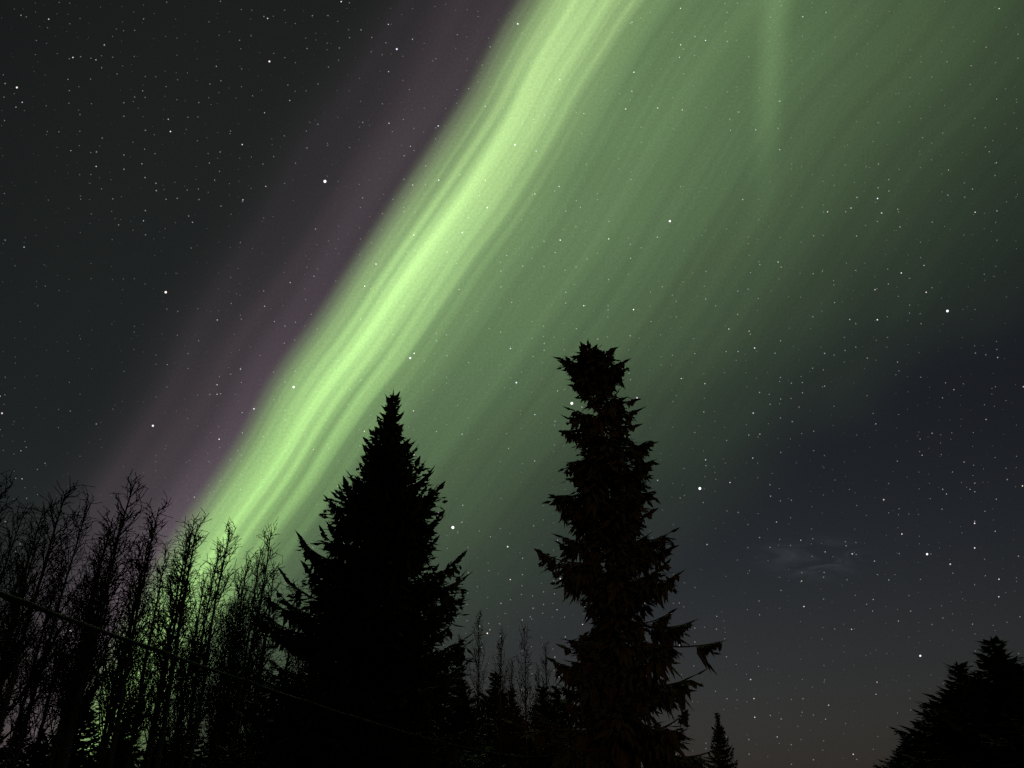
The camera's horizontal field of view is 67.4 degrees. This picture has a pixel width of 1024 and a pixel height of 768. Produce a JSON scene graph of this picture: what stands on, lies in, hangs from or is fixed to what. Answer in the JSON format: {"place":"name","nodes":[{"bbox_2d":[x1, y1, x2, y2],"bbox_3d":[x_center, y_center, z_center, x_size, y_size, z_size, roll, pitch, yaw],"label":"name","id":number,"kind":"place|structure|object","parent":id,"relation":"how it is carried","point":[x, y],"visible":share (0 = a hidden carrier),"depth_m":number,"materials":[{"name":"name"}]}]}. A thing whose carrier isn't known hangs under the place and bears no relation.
{"place":"outdoors","nodes":[
{"label":"outdoors","id":0,"kind":"place"},
{"bbox_2d":[450,629,467,719],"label":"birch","id":1,"kind":"object","parent":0,"point":[458,668],"visible":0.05,"depth_m":48.89,"materials":[{"name":"black plant"}]},
{"bbox_2d":[0,0,1023,767],"label":"sky","id":2,"kind":"structure","parent":0,"point":[230,229],"materials":[{"name":"green"}]},
{"bbox_3d":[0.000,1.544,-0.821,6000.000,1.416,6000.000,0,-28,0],"label":"ground","id":3,"kind":"structure","parent":0,"visible":0},
{"bbox_2d":[0,562,8,609],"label":"birch","id":4,"kind":"object","parent":3,"relation":"on","point":[2,588],"visible":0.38,"depth_m":41.67,"materials":[{"name":"black plant"}]},
{"bbox_2d":[0,704,12,767],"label":"spruce","id":5,"kind":"object","parent":3,"relation":"on","point":[3,753],"visible":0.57,"depth_m":39.84,"materials":[{"name":"black plant"}]},
{"bbox_2d":[0,469,18,590],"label":"birch","id":6,"kind":"object","parent":3,"relation":"on","point":[2,495],"visible":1,"depth_m":26.78,"materials":[{"name":"black plant"}]},
{"bbox_2d":[0,718,30,767],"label":"spruce","id":7,"kind":"object","parent":3,"relation":"on","point":[24,745],"visible":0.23,"depth_m":52.38,"materials":[{"name":"black plant"}]},
{"bbox_2d":[0,500,38,668],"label":"birch","id":8,"kind":"object","parent":3,"relation":"on","point":[3,575],"visible":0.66,"depth_m":32.10,"materials":[{"name":"black plant"}]},
{"bbox_2d":[0,532,51,698],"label":"birch","id":9,"kind":"object","parent":3,"relation":"on","point":[32,568],"visible":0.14,"depth_m":33.90,"materials":[{"name":"black plant"}]},
{"bbox_2d":[0,518,51,714],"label":"birch","id":10,"kind":"object","parent":3,"relation":"on","point":[39,556],"visible":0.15,"depth_m":36.70,"materials":[{"name":"black plant"}]},
{"bbox_2d":[0,496,54,709],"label":"birch","id":11,"kind":"object","parent":3,"relation":"on","point":[17,569],"visible":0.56,"depth_m":30.39,"materials":[{"name":"black plant"}]},
{"bbox_2d":[16,727,50,767],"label":"spruce","id":12,"kind":"object","parent":3,"relation":"on","point":[24,758],"visible":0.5,"depth_m":38.14,"materials":[{"name":"black plant"}]},
{"bbox_2d":[2,548,68,767],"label":"birch","id":13,"kind":"object","parent":3,"relation":"on","point":[11,742],"visible":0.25,"depth_m":36.79,"materials":[{"name":"black plant"}]},
{"bbox_2d":[25,734,51,767],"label":"spruce","id":14,"kind":"object","parent":3,"relation":"on","point":[39,758],"visible":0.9,"depth_m":37.44,"materials":[{"name":"black plant"}]},
{"bbox_2d":[0,481,96,742],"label":"birch","id":15,"kind":"object","parent":3,"relation":"on","point":[5,707],"visible":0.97,"depth_m":24.60,"materials":[{"name":"black plant"}]},
{"bbox_2d":[3,487,101,767],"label":"birch","id":16,"kind":"object","parent":3,"relation":"on","point":[24,724],"visible":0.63,"depth_m":29.57,"materials":[{"name":"black plant"}]},
{"bbox_2d":[23,575,90,764],"bbox_3d":[-23.663,16.125,39.682,2.957,12.566,3.207,0,-28,1],"label":"birch","id":17,"kind":"object","parent":3,"relation":"on","point":[42,725],"visible":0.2,"depth_m":39.17,"materials":[{"name":"black plant"}]},
{"bbox_2d":[38,728,80,761],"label":"spruce","id":18,"kind":"object","parent":3,"relation":"on","point":[51,744],"visible":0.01,"depth_m":62.91,"materials":[{"name":"black plant"}]},
{"bbox_2d":[27,531,122,767],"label":"birch","id":19,"kind":"object","parent":3,"relation":"on","point":[57,739],"visible":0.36,"depth_m":32.03,"materials":[{"name":"black plant"}]},
{"bbox_2d":[41,690,117,767],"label":"spruce","id":20,"kind":"object","parent":3,"relation":"on","point":[78,758],"visible":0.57,"depth_m":37.84,"materials":[{"name":"black plant"}]},
{"bbox_2d":[26,469,147,767],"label":"birch","id":21,"kind":"object","parent":3,"relation":"on","point":[103,596],"visible":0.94,"depth_m":27.63,"materials":[{"name":"black plant"}]},
{"bbox_2d":[41,508,133,767],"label":"birch","id":22,"kind":"object","parent":3,"relation":"on","point":[76,672],"visible":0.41,"depth_m":31.68,"materials":[{"name":"black plant"}]},
{"bbox_2d":[44,506,132,767],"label":"birch","id":23,"kind":"object","parent":3,"relation":"on","point":[62,745],"visible":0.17,"depth_m":35.22,"materials":[{"name":"black plant"}]},
{"bbox_2d":[56,563,120,749],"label":"birch","id":24,"kind":"object","parent":3,"relation":"on","point":[99,636],"visible":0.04,"depth_m":53.19,"materials":[{"name":"black plant"}]},
{"bbox_2d":[80,511,161,767],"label":"birch","id":25,"kind":"object","parent":3,"relation":"on","point":[104,751],"visible":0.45,"depth_m":31.07,"materials":[{"name":"black plant"}]},
{"bbox_2d":[91,692,156,767],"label":"spruce","id":26,"kind":"object","parent":3,"relation":"on","point":[119,760],"visible":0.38,"depth_m":52.80,"materials":[{"name":"black plant"}]},
{"bbox_2d":[92,555,155,761],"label":"birch","id":27,"kind":"object","parent":3,"relation":"on","point":[99,755],"visible":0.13,"depth_m":40.28,"materials":[{"name":"black plant"}]},
{"bbox_2d":[83,490,171,767],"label":"birch","id":28,"kind":"object","parent":3,"relation":"on","point":[116,728],"visible":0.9,"depth_m":28.84,"materials":[{"name":"black plant"}]},
{"bbox_2d":[110,650,155,767],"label":"birch","id":29,"kind":"object","parent":3,"relation":"on","point":[123,739],"visible":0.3,"depth_m":47.09,"materials":[{"name":"black plant"}]},
{"bbox_2d":[120,539,176,767],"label":"birch","id":30,"kind":"object","parent":3,"relation":"on","point":[136,718],"visible":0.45,"depth_m":38.44,"materials":[{"name":"black plant"}]},
{"bbox_2d":[136,728,176,767],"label":"spruce","id":31,"kind":"object","parent":3,"relation":"on","point":[153,758],"visible":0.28,"depth_m":43.16,"materials":[{"name":"black plant"}]},
{"bbox_2d":[132,527,202,767],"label":"birch","id":32,"kind":"object","parent":3,"relation":"on","point":[154,711],"visible":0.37,"depth_m":34.94,"materials":[{"name":"black plant"}]},
{"bbox_2d":[133,514,212,767],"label":"birch","id":33,"kind":"object","parent":3,"relation":"on","point":[152,738],"visible":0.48,"depth_m":35.26,"materials":[{"name":"black plant"}]},
{"bbox_2d":[130,508,222,767],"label":"birch","id":34,"kind":"object","parent":3,"relation":"on","point":[166,700],"visible":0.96,"depth_m":30.09,"materials":[{"name":"black plant"}]},
{"bbox_2d":[154,626,206,767],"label":"birch","id":35,"kind":"object","parent":3,"relation":"on","point":[172,752],"visible":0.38,"depth_m":38.70,"materials":[{"name":"black plant"}]},
{"bbox_2d":[165,721,207,767],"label":"spruce","id":36,"kind":"object","parent":3,"relation":"on","point":[198,761],"visible":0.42,"depth_m":44.13,"materials":[{"name":"black plant"}]},
{"bbox_2d":[168,571,210,767],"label":"birch","id":37,"kind":"object","parent":3,"relation":"on","point":[199,610],"visible":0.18,"depth_m":42.30,"materials":[{"name":"black plant"}]},
{"bbox_2d":[160,537,228,767],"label":"birch","id":38,"kind":"object","parent":3,"relation":"on","point":[184,747],"visible":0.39,"depth_m":32.36,"materials":[{"name":"black plant"}]},
{"bbox_2d":[161,518,244,767],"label":"birch","id":39,"kind":"object","parent":3,"relation":"on","point":[198,718],"visible":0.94,"depth_m":30.88,"materials":[{"name":"black plant"}]},
{"bbox_2d":[184,594,248,767],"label":"birch","id":40,"kind":"object","parent":3,"relation":"on","point":[208,757],"visible":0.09,"depth_m":43.27,"materials":[{"name":"black plant"}]},
{"bbox_2d":[201,611,247,758],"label":"birch","id":41,"kind":"object","parent":3,"relation":"on","point":[209,755],"visible":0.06,"depth_m":40.74,"materials":[{"name":"black plant"}]},
{"bbox_2d":[202,569,249,767],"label":"birch","id":42,"kind":"object","parent":3,"relation":"on","point":[214,747],"visible":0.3,"depth_m":39.45,"materials":[{"name":"black plant"}]},
{"bbox_2d":[205,548,262,767],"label":"birch","id":43,"kind":"object","parent":3,"relation":"on","point":[220,738],"visible":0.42,"depth_m":37.76,"materials":[{"name":"black plant"}]},
{"bbox_2d":[214,543,273,761],"bbox_3d":[-11.649,12.723,32.859,2.392,12.156,2.476,-2,-28,5],"label":"birch","id":44,"kind":"object","parent":3,"relation":"on","point":[239,688],"visible":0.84,"depth_m":33.28,"materials":[{"name":"black plant"}]},
{"bbox_2d":[221,517,282,751],"bbox_3d":[-12.922,13.827,37.669,2.640,14.792,3.450,0,-28,0],"label":"birch","id":45,"kind":"object","parent":3,"relation":"on","point":[267,561],"visible":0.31,"depth_m":38.78,"materials":[{"name":"black plant"}]},
{"bbox_2d":[222,593,281,755],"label":"birch","id":46,"kind":"object","parent":3,"relation":"on","point":[238,743],"visible":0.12,"depth_m":40.95,"materials":[{"name":"black plant"}]},
{"bbox_2d":[225,556,288,755],"bbox_3d":[-11.493,13.793,34.631,2.994,11.915,2.291,16,-32,-27],"label":"birch","id":47,"kind":"object","parent":3,"relation":"on","point":[252,729],"visible":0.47,"depth_m":35.12,"materials":[{"name":"black plant"}]},
{"bbox_2d":[263,578,308,765],"bbox_3d":[-11.008,14.984,36.620,2.558,11.672,3.343,10,-30,-18],"label":"birch","id":48,"kind":"object","parent":3,"relation":"on","point":[288,662],"visible":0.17,"depth_m":37.34,"materials":[{"name":"black plant"}]},
{"bbox_2d":[279,599,309,742],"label":"birch","id":49,"kind":"object","parent":3,"relation":"on","point":[300,673],"visible":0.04,"depth_m":40.51,"materials":[{"name":"black plant"}]},
{"bbox_2d":[208,389,493,767],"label":"spruce","id":50,"kind":"object","parent":3,"relation":"on","point":[364,646],"visible":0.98,"depth_m":25.32,"materials":[{"name":"black plant"}]},
{"bbox_2d":[430,667,505,767],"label":"spruce","id":51,"kind":"object","parent":3,"relation":"on","point":[451,727],"visible":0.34,"depth_m":44.23,"materials":[{"name":"black plant"}]},
{"bbox_2d":[462,610,494,766],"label":"birch","id":52,"kind":"object","parent":3,"relation":"on","point":[478,704],"visible":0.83,"depth_m":41.99,"materials":[{"name":"black plant"}]},
{"bbox_2d":[489,629,515,767],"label":"birch","id":53,"kind":"object","parent":3,"relation":"on","point":[503,725],"visible":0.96,"depth_m":44.45,"materials":[{"name":"black plant"}]},
{"bbox_2d":[470,672,539,767],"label":"spruce","id":54,"kind":"object","parent":3,"relation":"on","point":[489,710],"visible":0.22,"depth_m":55.90,"materials":[{"name":"black plant"}]},
{"bbox_2d":[486,688,524,767],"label":"spruce","id":55,"kind":"object","parent":3,"relation":"on","point":[510,711],"visible":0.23,"depth_m":51.11,"materials":[{"name":"black plant"}]},
{"bbox_2d":[497,657,521,742],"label":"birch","id":56,"kind":"object","parent":3,"relation":"on","point":[512,672],"visible":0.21,"depth_m":54.41,"materials":[{"name":"black plant"}]},
{"bbox_2d":[493,707,540,767],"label":"spruce","id":57,"kind":"object","parent":3,"relation":"on","point":[510,749],"visible":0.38,"depth_m":49.34,"materials":[{"name":"black plant"}]},
{"bbox_2d":[507,620,540,767],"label":"birch","id":58,"kind":"object","parent":3,"relation":"on","point":[524,699],"visible":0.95,"depth_m":42.53,"materials":[{"name":"black plant"}]},
{"bbox_2d":[530,663,540,751],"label":"birch","id":59,"kind":"object","parent":3,"relation":"on","point":[537,686],"visible":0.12,"depth_m":51.63,"materials":[{"name":"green plant"}]},
{"bbox_2d":[504,685,585,767],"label":"spruce","id":60,"kind":"object","parent":3,"relation":"on","point":[543,707],"visible":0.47,"depth_m":42.29,"materials":[{"name":"black plant"}]},
{"bbox_2d":[512,685,578,767],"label":"spruce","id":61,"kind":"object","parent":3,"relation":"on","point":[557,697],"visible":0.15,"depth_m":48.71,"materials":[{"name":"black plant"}]},
{"bbox_2d":[539,641,554,710],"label":"birch","id":62,"kind":"object","parent":3,"relation":"on","point":[545,671],"visible":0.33,"depth_m":46.84,"materials":[{"name":"black plant"}]},
{"bbox_2d":[502,340,725,767],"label":"spruce","id":63,"kind":"object","parent":3,"relation":"on","point":[619,694],"visible":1,"depth_m":24.67,"materials":[{"name":"black plant"}]},
{"bbox_2d":[705,713,738,767],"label":"spruce","id":64,"kind":"object","parent":3,"relation":"on","point":[719,733],"visible":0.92,"depth_m":71.82,"materials":[{"name":"black plant"}]},
{"bbox_2d":[872,735,917,767],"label":"spruce","id":65,"kind":"object","parent":3,"relation":"on","point":[898,751],"visible":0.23,"depth_m":22.06,"materials":[{"name":"black plant"}]},
{"bbox_2d":[880,723,931,767],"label":"spruce","id":66,"kind":"object","parent":3,"relation":"on","point":[909,752],"visible":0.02,"depth_m":15.37,"materials":[{"name":"black plant"}]},
{"bbox_2d":[878,661,977,767],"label":"spruce","id":67,"kind":"object","parent":3,"relation":"on","point":[950,685],"visible":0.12,"depth_m":14.66,"materials":[{"name":"black plant"}]},
{"bbox_2d":[882,635,1023,767],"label":"spruce","id":68,"kind":"object","parent":3,"relation":"on","point":[1003,672],"visible":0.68,"depth_m":11.73,"materials":[{"name":"black plant"}]},
{"bbox_2d":[929,666,1023,767],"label":"spruce","id":69,"kind":"object","parent":3,"relation":"on","point":[1013,741],"visible":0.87,"depth_m":10.71,"materials":[{"name":"black plant"}]}
]}

